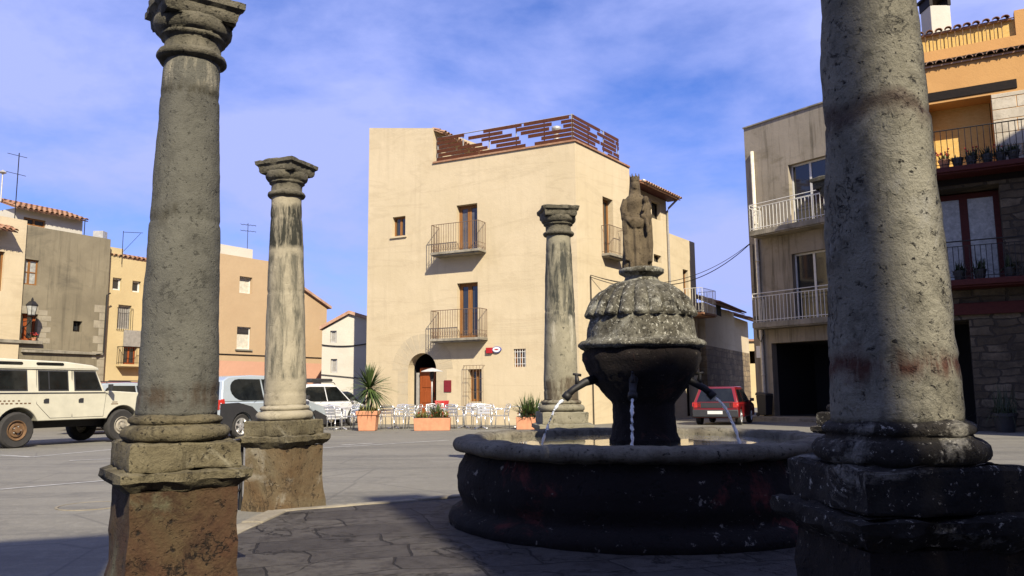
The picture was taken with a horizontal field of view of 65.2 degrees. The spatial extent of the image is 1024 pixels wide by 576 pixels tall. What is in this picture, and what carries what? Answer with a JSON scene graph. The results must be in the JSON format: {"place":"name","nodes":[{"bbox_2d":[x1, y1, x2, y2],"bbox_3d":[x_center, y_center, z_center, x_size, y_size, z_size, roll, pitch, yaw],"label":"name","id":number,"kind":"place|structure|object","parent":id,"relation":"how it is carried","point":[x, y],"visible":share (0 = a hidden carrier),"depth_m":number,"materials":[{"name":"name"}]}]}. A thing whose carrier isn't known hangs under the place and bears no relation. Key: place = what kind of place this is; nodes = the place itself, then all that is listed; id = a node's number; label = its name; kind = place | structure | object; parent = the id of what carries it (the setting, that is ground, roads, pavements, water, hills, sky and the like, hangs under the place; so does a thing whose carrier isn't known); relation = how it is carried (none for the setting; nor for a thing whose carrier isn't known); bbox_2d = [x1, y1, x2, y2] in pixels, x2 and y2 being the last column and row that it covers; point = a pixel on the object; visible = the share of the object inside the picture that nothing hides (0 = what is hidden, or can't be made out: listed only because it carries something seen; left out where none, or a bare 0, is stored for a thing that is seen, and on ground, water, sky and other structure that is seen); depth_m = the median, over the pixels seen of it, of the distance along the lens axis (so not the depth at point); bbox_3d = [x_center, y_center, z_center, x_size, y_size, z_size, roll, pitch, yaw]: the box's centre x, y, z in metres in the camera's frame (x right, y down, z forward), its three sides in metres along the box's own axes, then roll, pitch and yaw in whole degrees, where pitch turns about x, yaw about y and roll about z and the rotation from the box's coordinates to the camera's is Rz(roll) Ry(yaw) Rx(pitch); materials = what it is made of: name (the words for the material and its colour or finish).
{"place":"outdoors","nodes":[
{"label":"outdoors","id":0,"kind":"place"},
{"bbox_2d":[219,244,331,383],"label":"peach house","id":1,"kind":"structure","parent":0,"point":[243,293],"depth_m":37.24,"materials":[{"name":"paint"}]},
{"bbox_2d":[235,327,252,350],"bbox_3d":[-12.373,2.344,36.824,0.220,1.099,0.932,-5,-9,33],"label":"window","id":2,"kind":"structure","parent":1,"relation":"in","point":[243,333],"depth_m":36.90,"materials":[{"name":"white paint"}]},
{"bbox_2d":[239,277,249,293],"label":"window","id":3,"kind":"structure","parent":1,"relation":"in","point":[244,286],"depth_m":37.33,"materials":[{"name":"white paint"}]},
{"bbox_2d":[240,223,255,248],"bbox_3d":[-12.835,-2.415,38.904,0.752,1.500,0.450,-1,-7,0],"label":"television aerial","id":4,"kind":"object","parent":1,"relation":"attached to","point":[247,233],"visible":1,"depth_m":38.92,"materials":[{"name":"black metal"}]},
{"bbox_2d":[319,311,366,421],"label":"gabled house","id":5,"kind":"structure","parent":0,"point":[344,337],"depth_m":36.94,"materials":[{"name":"paint"}]},
{"bbox_2d":[330,331,336,342],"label":"window","id":6,"kind":"structure","parent":5,"relation":"in","point":[333,333],"depth_m":37.13,"materials":[{"name":"metal"}]},
{"bbox_2d":[331,359,336,372],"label":"window","id":7,"kind":"structure","parent":5,"relation":"in","point":[333,361],"depth_m":36.96,"materials":[{"name":"metal"}]},
{"bbox_2d":[0,408,1023,575],"bbox_3d":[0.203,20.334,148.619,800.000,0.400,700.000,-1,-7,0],"label":"ground","id":8,"kind":"structure","parent":0,"point":[40,535],"depth_m":10.98,"materials":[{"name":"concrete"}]},
{"bbox_2d":[0,216,26,358],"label":"corner house","id":9,"kind":"structure","parent":8,"relation":"on","point":[13,232],"depth_m":31.75,"materials":[{"name":"beige paint"}]},
{"bbox_2d":[0,252,2,290],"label":"window","id":10,"kind":"structure","parent":9,"relation":"in","point":[1,253],"depth_m":31.60,"materials":[{"name":"brown wood"}]},
{"bbox_2d":[0,170,88,233],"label":"attic house","id":11,"kind":"structure","parent":8,"relation":"on","point":[46,217],"depth_m":36.24,"materials":[{"name":"white paint"}]},
{"bbox_2d":[24,217,44,227],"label":"window","id":12,"kind":"structure","parent":11,"relation":"in","point":[33,222],"depth_m":35.94,"materials":[{"name":"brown wood"}]},
{"bbox_2d":[0,219,110,380],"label":"grey house","id":13,"kind":"structure","parent":8,"relation":"on","point":[65,281],"depth_m":33.82,"materials":[{"name":"grey paint"}]},
{"bbox_2d":[6,153,26,217],"bbox_3d":[-21.026,-4.075,33.830,0.856,3.393,0.036,-1,-7,0],"label":"roof antenna","id":14,"kind":"object","parent":13,"relation":"on","point":[17,179],"visible":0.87,"depth_m":33.91,"materials":[{"name":"black metal"}]},
{"bbox_2d":[20,314,35,340],"bbox_3d":[-19.750,1.586,32.400,0.060,1.074,0.814,-4,-8,28],"label":"window","id":15,"kind":"structure","parent":13,"relation":"in","point":[30,328],"depth_m":32.52,"materials":[{"name":"brown wood"}]},
{"bbox_2d":[21,298,37,332],"bbox_3d":[-19.299,1.083,31.928,0.788,1.400,0.519,-1,-7,0],"label":"wall lamp","id":16,"kind":"object","parent":13,"relation":"attached to","point":[32,305],"visible":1,"depth_m":31.83,"materials":[{"name":"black glass"}]},
{"bbox_2d":[24,259,37,284],"bbox_3d":[-19.722,-0.643,32.611,0.060,1.044,0.690,-4,-8,28],"label":"window","id":17,"kind":"structure","parent":13,"relation":"in","point":[30,278],"depth_m":32.70,"materials":[{"name":"brown wood"}]},
{"bbox_2d":[27,333,39,340],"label":"potted plant","id":18,"kind":"object","parent":13,"relation":"on","point":[33,337],"visible":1,"depth_m":32.39,"materials":[{"name":"red plant"}]},
{"bbox_2d":[73,321,79,331],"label":"window","id":19,"kind":"structure","parent":13,"relation":"in","point":[76,325],"depth_m":34.35,"materials":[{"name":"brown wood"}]},
{"bbox_2d":[0,358,137,447],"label":"off road car","id":20,"kind":"object","parent":8,"relation":"on","point":[77,401],"visible":0.91,"depth_m":19.15,"materials":[{"name":"beige paint"}]},
{"bbox_2d":[54,501,110,510],"bbox_3d":[-4.332,2.246,8.245,0.670,0.012,0.670,-1,-7,0],"label":"manhole cover","id":21,"kind":"object","parent":8,"relation":"on","point":[93,505],"visible":0.75,"depth_m":8.18,"materials":[{"name":"concrete"}]},
{"bbox_2d":[100,380,137,427],"bbox_3d":[-12.932,4.048,27.375,2.020,1.723,4.538,-4,-8,25],"label":"parked car","id":22,"kind":"object","parent":8,"relation":"on","point":[125,386],"depth_m":26.29,"materials":[{"name":"white metal"}]},
{"bbox_2d":[103,247,145,381],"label":"yellow house","id":23,"kind":"structure","parent":8,"relation":"on","point":[124,318],"depth_m":36.62,"materials":[{"name":"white paint"}]},
{"bbox_2d":[112,278,119,289],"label":"window","id":24,"kind":"structure","parent":23,"relation":"in","point":[116,281],"depth_m":36.54,"materials":[{"name":"white paint"}]},
{"bbox_2d":[117,305,129,328],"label":"window","id":25,"kind":"structure","parent":23,"relation":"in","point":[123,320],"depth_m":36.74,"materials":[{"name":"metal"}]},
{"bbox_2d":[123,347,134,363],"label":"window","id":26,"kind":"structure","parent":23,"relation":"in","point":[130,350],"depth_m":36.83,"materials":[{"name":"brown wood"}]},
{"bbox_2d":[121,231,140,263],"bbox_3d":[-17.411,-1.856,36.673,0.915,1.550,0.027,-1,-7,0],"label":"roof antenna","id":27,"kind":"object","parent":23,"relation":"attached to","point":[122,242],"visible":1,"depth_m":36.73,"materials":[{"name":"black metal"}]},
{"bbox_2d":[132,281,138,291],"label":"window","id":28,"kind":"structure","parent":23,"relation":"in","point":[135,285],"depth_m":37.40,"materials":[{"name":"white paint"}]},
{"bbox_2d":[3,440,444,488],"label":"road markings","id":29,"kind":"object","parent":8,"relation":"on","point":[110,449],"visible":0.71,"depth_m":15.23,"materials":[{"name":"paint"}]},
{"bbox_2d":[235,438,243,511],"bbox_3d":[-2.467,1.654,6.452,0.044,0.722,3.015,1,-7,-8],"label":"railing","id":30,"kind":"object","parent":8,"relation":"on","point":[239,493],"visible":0.03,"depth_m":7.88,"materials":[{"name":"black metal"}]},
{"bbox_2d":[217,375,326,437],"bbox_3d":[-7.531,3.443,23.394,2.060,1.730,4.538,-4,-8,25],"label":"parked car","id":31,"kind":"object","parent":8,"relation":"on","point":[240,400],"visible":0.25,"depth_m":21.83,"materials":[{"name":"white metal"}]},
{"bbox_2d":[235,156,330,511],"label":"stone column","id":32,"kind":"structure","parent":8,"relation":"on","point":[284,438],"depth_m":7.99,"materials":[{"name":"stone"}]},
{"bbox_2d":[323,405,341,430],"bbox_3d":[-6.064,4.351,26.837,0.570,0.843,0.601,-2,-8,12],"label":"terrace chair","id":33,"kind":"object","parent":8,"relation":"on","point":[327,411],"visible":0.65,"depth_m":26.65,"materials":[{"name":"metal"}]},
{"bbox_2d":[306,378,363,425],"bbox_3d":[-7.509,4.403,30.715,2.000,1.820,4.238,-4,-8,25],"label":"parked car","id":34,"kind":"object","parent":8,"relation":"on","point":[324,395],"visible":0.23,"depth_m":30.29,"materials":[{"name":"white paint"}]},
{"bbox_2d":[326,405,345,428],"bbox_3d":[-6.181,4.518,28.050,0.570,0.843,0.601,4,-9,-31],"label":"terrace chair","id":35,"kind":"object","parent":8,"relation":"on","point":[337,406],"visible":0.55,"depth_m":28.19,"materials":[{"name":"metal"}]},
{"bbox_2d":[334,407,350,429],"bbox_3d":[-5.839,4.483,27.459,0.700,0.742,0.700,-1,-7,0],"label":"terrace table","id":36,"kind":"object","parent":8,"relation":"on","point":[342,417],"visible":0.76,"depth_m":27.42,"materials":[{"name":"metal"}]},
{"bbox_2d":[326,391,365,424],"bbox_3d":[-7.566,5.096,34.063,1.920,1.360,4.038,-4,-8,25],"label":"parked car","id":37,"kind":"object","parent":8,"relation":"on","point":[347,394],"visible":0.03,"depth_m":33.92,"materials":[{"name":"grey paint"}]},
{"bbox_2d":[237,494,460,534],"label":"kerb","id":38,"kind":"structure","parent":8,"relation":"on","point":[254,521],"depth_m":7.28,"materials":[{"name":"stone"}]},
{"bbox_2d":[343,404,359,427],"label":"terrace chair","id":39,"kind":"object","parent":8,"relation":"on","point":[351,412],"visible":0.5,"depth_m":28.34,"materials":[{"name":"metal"}]},
{"bbox_2d":[352,409,359,429],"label":"terrace chair","id":40,"kind":"object","parent":8,"relation":"on","point":[354,418],"visible":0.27,"depth_m":27.21,"materials":[{"name":"metal"}]},
{"bbox_2d":[341,361,395,430],"bbox_3d":[-4.688,3.528,26.399,1.903,2.322,1.819,-1,-7,0],"label":"palm pot","id":41,"kind":"object","parent":8,"relation":"on","point":[367,414],"visible":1,"depth_m":26.14,"materials":[{"name":"ceramic"}]},
{"bbox_2d":[380,405,399,429],"bbox_3d":[-4.163,4.381,27.192,0.570,0.843,0.601,-2,-8,13],"label":"terrace chair","id":42,"kind":"object","parent":8,"relation":"on","point":[385,410],"visible":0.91,"depth_m":27.01,"materials":[{"name":"metal"}]},
{"bbox_2d":[391,404,408,426],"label":"terrace chair","id":43,"kind":"object","parent":8,"relation":"on","point":[399,405],"visible":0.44,"depth_m":28.78,"materials":[{"name":"metal"}]},
{"bbox_2d":[394,404,415,428],"bbox_3d":[-3.656,4.397,27.351,0.601,0.843,0.570,-7,-10,42],"label":"terrace chair","id":44,"kind":"object","parent":8,"relation":"on","point":[404,412],"visible":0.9,"depth_m":27.25,"materials":[{"name":"metal"}]},
{"bbox_2d":[402,404,422,428],"bbox_3d":[-3.423,4.449,27.742,0.601,0.843,0.570,-2,-8,12],"label":"terrace chair","id":45,"kind":"object","parent":8,"relation":"on","point":[415,409],"visible":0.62,"depth_m":27.81,"materials":[{"name":"metal"}]},
{"bbox_2d":[421,368,442,416],"bbox_3d":[-2.995,4.078,29.928,0.840,2.161,0.840,-1,-7,0],"label":"patio heater","id":46,"kind":"object","parent":8,"relation":"on","point":[431,370],"visible":0.56,"depth_m":29.91,"materials":[{"name":"metal"}]},
{"bbox_2d":[414,402,450,430],"bbox_3d":[-2.589,4.116,25.863,1.301,0.972,0.738,-1,-7,0],"label":"planter","id":47,"kind":"object","parent":8,"relation":"on","point":[435,422],"visible":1,"depth_m":25.67,"materials":[{"name":"ceramic"}]},
{"bbox_2d":[435,400,448,411],"bbox_3d":[-2.533,4.538,28.858,0.516,0.949,0.398,0,-7,-6],"label":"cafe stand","id":48,"kind":"object","parent":8,"relation":"on","point":[445,402],"visible":0.23,"depth_m":28.74,"materials":[{"name":"red plastic"}]},
{"bbox_2d":[436,404,456,424],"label":"terrace chair","id":49,"kind":"object","parent":8,"relation":"on","point":[442,405],"visible":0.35,"depth_m":28.00,"materials":[{"name":"metal"}]},
{"bbox_2d":[445,404,466,428],"bbox_3d":[-1.913,4.332,27.004,0.570,0.843,0.601,-5,-9,31],"label":"terrace chair","id":50,"kind":"object","parent":8,"relation":"on","point":[453,413],"visible":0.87,"depth_m":26.85,"materials":[{"name":"metal"}]},
{"bbox_2d":[457,406,471,427],"bbox_3d":[-1.659,4.469,27.657,0.700,0.742,0.700,-1,-7,0],"label":"terrace table","id":51,"kind":"object","parent":8,"relation":"on","point":[464,416],"visible":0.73,"depth_m":27.61,"materials":[{"name":"metal"}]},
{"bbox_2d":[462,403,479,427],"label":"terrace chair","id":52,"kind":"object","parent":8,"relation":"on","point":[466,408],"visible":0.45,"depth_m":28.52,"materials":[{"name":"metal"}]},
{"bbox_2d":[470,403,486,428],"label":"terrace chair","id":53,"kind":"object","parent":8,"relation":"on","point":[478,415],"visible":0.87,"depth_m":27.72,"materials":[{"name":"metal"}]},
{"bbox_2d":[472,406,491,428],"bbox_3d":[-1.036,4.354,26.865,0.700,0.742,0.700,-1,-7,0],"label":"terrace table","id":54,"kind":"object","parent":8,"relation":"on","point":[480,426],"visible":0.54,"depth_m":26.82,"materials":[{"name":"metal"}]},
{"bbox_2d":[473,404,491,429],"bbox_3d":[-0.968,4.211,26.185,0.570,0.843,0.601,1,-8,-15],"label":"terrace chair","id":55,"kind":"object","parent":8,"relation":"on","point":[483,406],"visible":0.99,"depth_m":26.00,"materials":[{"name":"metal"}]},
{"bbox_2d":[366,114,629,424],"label":"town house","id":56,"kind":"structure","parent":8,"relation":"on","point":[456,265],"depth_m":31.94,"materials":[{"name":"paint"}]},
{"bbox_2d":[390,217,406,238],"bbox_3d":[-4.727,-2.551,33.761,0.809,0.917,0.300,-4,-8,26],"label":"window","id":57,"kind":"structure","parent":56,"relation":"in","point":[399,222],"depth_m":33.87,"materials":[{"name":"brown wood"}]},
{"bbox_2d":[420,367,435,415],"bbox_3d":[-3.461,4.397,32.800,0.730,2.253,0.120,-4,-8,26],"label":"door","id":58,"kind":"structure","parent":56,"relation":"in","point":[425,383],"depth_m":32.82,"materials":[{"name":"brown wood"}]},
{"bbox_2d":[444,380,450,391],"bbox_3d":[-2.556,3.895,31.754,0.333,0.462,0.032,-4,-8,26],"label":"menu board","id":59,"kind":"object","parent":56,"relation":"attached to","point":[447,385],"visible":1,"depth_m":31.74,"materials":[{"name":"red ceramic"}]},
{"bbox_2d":[459,205,476,249],"bbox_3d":[-1.700,-2.389,32.417,0.962,1.944,0.060,-4,-8,26],"label":"french window","id":60,"kind":"structure","parent":56,"relation":"in","point":[466,213],"depth_m":32.47,"materials":[{"name":"brown wood"}]},
{"bbox_2d":[460,283,477,337],"bbox_3d":[-1.654,0.913,31.985,0.949,2.212,0.060,-4,-8,26],"label":"french window","id":61,"kind":"structure","parent":56,"relation":"in","point":[468,292],"depth_m":32.02,"materials":[{"name":"brown wood"}]},
{"bbox_2d":[463,365,482,405],"bbox_3d":[-1.417,3.806,31.292,0.893,1.558,0.439,-4,-8,26],"label":"window","id":62,"kind":"structure","parent":56,"relation":"in","point":[476,378],"depth_m":31.41,"materials":[{"name":"brown wood"}]},
{"bbox_2d":[486,346,501,352],"bbox_3d":[-0.710,2.394,30.973,0.647,0.254,0.096,-4,-8,26],"label":"wall sign","id":63,"kind":"object","parent":56,"relation":"attached to","point":[496,349],"visible":1,"depth_m":30.93,"materials":[{"name":"red plastic"}]},
{"bbox_2d":[515,349,525,366],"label":"window","id":64,"kind":"structure","parent":56,"relation":"in","point":[520,354],"depth_m":30.64,"materials":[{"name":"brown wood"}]},
{"bbox_2d":[603,199,608,252],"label":"french window","id":65,"kind":"structure","parent":56,"relation":"in","point":[605,203],"depth_m":32.53,"materials":[{"name":"brown wood"}]},
{"bbox_2d":[490,403,508,426],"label":"terrace chair","id":66,"kind":"object","parent":8,"relation":"on","point":[492,405],"visible":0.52,"depth_m":27.65,"materials":[{"name":"metal"}]},
{"bbox_2d":[491,403,510,428],"bbox_3d":[-0.362,4.316,26.996,0.601,0.843,0.570,2,-8,-19],"label":"terrace chair","id":67,"kind":"object","parent":8,"relation":"on","point":[505,411],"visible":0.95,"depth_m":26.92,"materials":[{"name":"metal"}]},
{"bbox_2d":[236,497,796,575],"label":"paved platform","id":68,"kind":"structure","parent":8,"relation":"on","point":[421,538],"depth_m":5.19,"materials":[{"name":"grey stone"}]},
{"bbox_2d":[98,0,253,575],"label":"stone column","id":69,"kind":"structure","parent":68,"relation":"on","point":[175,473],"depth_m":4.57,"materials":[{"name":"stone"}]},
{"bbox_2d":[448,265,824,554],"bbox_3d":[1.072,0.900,6.837,3.222,2.166,3.226,-1,-7,0],"label":"fountain","id":70,"kind":"object","parent":68,"relation":"on","point":[644,475],"visible":0.91,"depth_m":5.56,"materials":[{"name":"black stone"}]},
{"bbox_2d":[620,173,652,268],"bbox_3d":[1.091,-0.586,7.013,0.281,0.848,0.235,-1,-7,0],"label":"statue","id":71,"kind":"object","parent":70,"relation":"on","point":[636,214],"visible":0.91,"depth_m":6.93,"materials":[{"name":"stone"}]},
{"bbox_2d":[809,175,830,433],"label":"stone column","id":72,"kind":"structure","parent":68,"relation":"on","point":[821,417],"depth_m":8.88,"materials":[{"name":"stone"}]},
{"bbox_2d":[769,0,1023,575],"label":"stone column","id":73,"kind":"structure","parent":68,"relation":"on","point":[895,473],"depth_m":2.77,"materials":[{"name":"stone"}]},
{"bbox_2d":[509,395,541,429],"bbox_3d":[0.528,3.977,26.153,1.421,1.264,1.395,2,-8,-18],"label":"planter","id":74,"kind":"object","parent":8,"relation":"on","point":[525,419],"visible":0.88,"depth_m":25.87,"materials":[{"name":"ceramic"}]},
{"bbox_2d":[531,204,593,428],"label":"stone column","id":75,"kind":"structure","parent":8,"relation":"on","point":[560,344],"depth_m":10.27,"materials":[{"name":"stone"}]},
{"bbox_2d":[629,176,681,283],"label":"wing","id":76,"kind":"structure","parent":8,"relation":"on","point":[659,197],"depth_m":36.24,"materials":[{"name":"beige paint"}]},
{"bbox_2d":[651,202,656,218],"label":"window","id":77,"kind":"structure","parent":76,"relation":"in","point":[654,206],"depth_m":36.40,"materials":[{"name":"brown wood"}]},
{"bbox_2d":[692,386,754,424],"bbox_3d":[7.899,4.341,29.692,1.880,1.360,3.838,-4,-8,25],"label":"parked car","id":78,"kind":"object","parent":8,"relation":"on","point":[738,403],"visible":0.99,"depth_m":28.23,"materials":[{"name":"red paint"}]},
{"bbox_2d":[723,309,752,401],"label":"old house","id":79,"kind":"structure","parent":8,"relation":"on","point":[742,354],"depth_m":46.88,"materials":[{"name":"paint"}]},
{"bbox_2d":[742,101,829,415],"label":"white house","id":80,"kind":"structure","parent":8,"relation":"on","point":[785,158],"depth_m":33.24,"materials":[{"name":"paint"}]},
{"bbox_2d":[590,244,748,424],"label":"overhead cables","id":81,"kind":"object","parent":80,"relation":"attached to","point":[665,282],"visible":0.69,"depth_m":32.83,"materials":[{"name":"black metal"}]},
{"bbox_2d":[791,157,824,221],"bbox_3d":[12.191,-3.772,32.488,0.060,2.826,1.750,5,-9,-36],"label":"balcony door","id":82,"kind":"structure","parent":80,"relation":"in","point":[801,173],"depth_m":32.70,"materials":[{"name":"white paint"}]},
{"bbox_2d":[795,250,827,318],"bbox_3d":[12.189,-0.092,32.065,0.060,2.769,1.750,5,-9,-36],"label":"balcony door","id":83,"kind":"structure","parent":80,"relation":"in","point":[810,267],"depth_m":32.22,"materials":[{"name":"white paint"}]},
{"bbox_2d":[917,0,1023,431],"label":"orange house","id":84,"kind":"structure","parent":8,"relation":"on","point":[975,78],"depth_m":22.47,"materials":[{"name":"paint"}]},
{"bbox_2d":[936,148,951,167],"bbox_3d":[12.046,-3.600,22.307,0.619,0.570,0.647,-1,-7,0],"label":"potted plant","id":85,"kind":"object","parent":84,"relation":"on","point":[945,157],"visible":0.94,"depth_m":22.25,"materials":[{"name":"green plant"}]},
{"bbox_2d":[951,154,963,165],"bbox_3d":[12.334,-3.532,22.144,0.315,0.388,0.387,-1,-7,0],"label":"potted plant","id":86,"kind":"object","parent":84,"relation":"on","point":[957,159],"visible":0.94,"depth_m":22.04,"materials":[{"name":"black plant"}]},
{"bbox_2d":[951,261,969,279],"bbox_3d":[12.226,-0.496,21.910,0.562,0.597,0.754,2,-8,-17],"label":"potted plant","id":87,"kind":"object","parent":84,"relation":"on","point":[958,272],"visible":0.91,"depth_m":21.80,"materials":[{"name":"green plant"}]},
{"bbox_2d":[961,146,981,163],"bbox_3d":[12.601,-3.644,22.018,0.648,0.575,0.594,-4,-8,23],"label":"potted plant","id":88,"kind":"object","parent":84,"relation":"on","point":[971,158],"visible":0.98,"depth_m":21.90,"materials":[{"name":"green plant"}]},
{"bbox_2d":[940,190,1004,279],"bbox_3d":[13.022,-1.397,22.943,1.775,2.635,0.060,-5,-8,29],"label":"french window","id":89,"kind":"structure","parent":84,"relation":"in","point":[970,216],"depth_m":22.86,"materials":[{"name":"brown glass"}]},
{"bbox_2d":[967,258,989,278],"bbox_3d":[12.640,-0.550,21.652,0.684,0.629,0.807,-6,-9,38],"label":"potted plant","id":90,"kind":"object","parent":84,"relation":"on","point":[979,269],"visible":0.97,"depth_m":21.56,"materials":[{"name":"green plant"}]},
{"bbox_2d":[977,146,994,161],"bbox_3d":[12.955,-3.642,21.861,0.582,0.521,0.601,6,-10,-43],"label":"potted plant","id":91,"kind":"object","parent":84,"relation":"on","point":[988,154],"visible":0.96,"depth_m":21.75,"materials":[{"name":"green plant"}]},
{"bbox_2d":[992,142,1006,160],"bbox_3d":[13.216,-3.694,21.622,0.574,0.560,0.610,-1,-7,0],"label":"potted plant","id":92,"kind":"object","parent":84,"relation":"on","point":[1000,152],"visible":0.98,"depth_m":21.60,"materials":[{"name":"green plant"}]},
{"bbox_2d":[997,254,1020,275],"bbox_3d":[13.230,-0.609,21.306,0.660,0.644,0.760,1,-7,-9],"label":"potted plant","id":93,"kind":"object","parent":84,"relation":"on","point":[1007,266],"visible":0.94,"depth_m":21.23,"materials":[{"name":"green plant"}]},
{"bbox_2d":[1006,141,1023,158],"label":"potted plant","id":94,"kind":"object","parent":84,"relation":"on","point":[1013,152],"visible":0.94,"depth_m":21.45,"materials":[{"name":"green plant"}]},
{"bbox_2d":[967,378,1023,432],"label":"potted plant","id":95,"kind":"object","parent":8,"relation":"on","point":[1004,421],"visible":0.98,"depth_m":20.79,"materials":[{"name":"green plant"}]},
{"bbox_2d":[0,0,1023,338],"label":"sky","id":96,"kind":"structure","parent":0,"point":[678,83],"materials":[{"name":"blue"}]},
{"bbox_2d":[669,233,716,418],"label":"annex house","id":97,"kind":"structure","parent":0,"point":[682,257],"depth_m":38.19,"materials":[{"name":"beige paint"}]},
{"bbox_2d":[683,270,685,293],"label":"window","id":98,"kind":"structure","parent":97,"relation":"in","point":[683,270],"depth_m":38.52,"materials":[{"name":"brown wood"}]},
{"bbox_2d":[687,386,689,415],"bbox_3d":[8.155,4.694,38.126,0.050,2.800,1.363,-6,-9,35],"label":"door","id":99,"kind":"structure","parent":97,"relation":"in","point":[688,405],"depth_m":38.42,"materials":[{"name":"brown wood"}]},
{"bbox_2d":[697,295,746,386],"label":"old house","id":100,"kind":"structure","parent":0,"point":[717,366],"depth_m":41.41,"materials":[{"name":"paint"}]},
{"bbox_2d":[749,339,756,407],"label":"house","id":101,"kind":"structure","parent":0,"point":[752,367],"depth_m":57.62,"materials":[{"name":"paint"}]},
{"bbox_2d":[728,415,815,421],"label":"pavement","id":102,"kind":"structure","parent":0,"point":[788,418],"depth_m":31.28,"materials":[{"name":"concrete"}]},
{"bbox_2d":[755,392,772,415],"bbox_3d":[10.346,4.759,32.748,0.513,0.968,0.561,4,-9,-34],"label":"rubbish bin","id":103,"kind":"object","parent":102,"relation":"on","point":[764,403],"visible":1,"depth_m":32.59,"materials":[{"name":"black plastic"}]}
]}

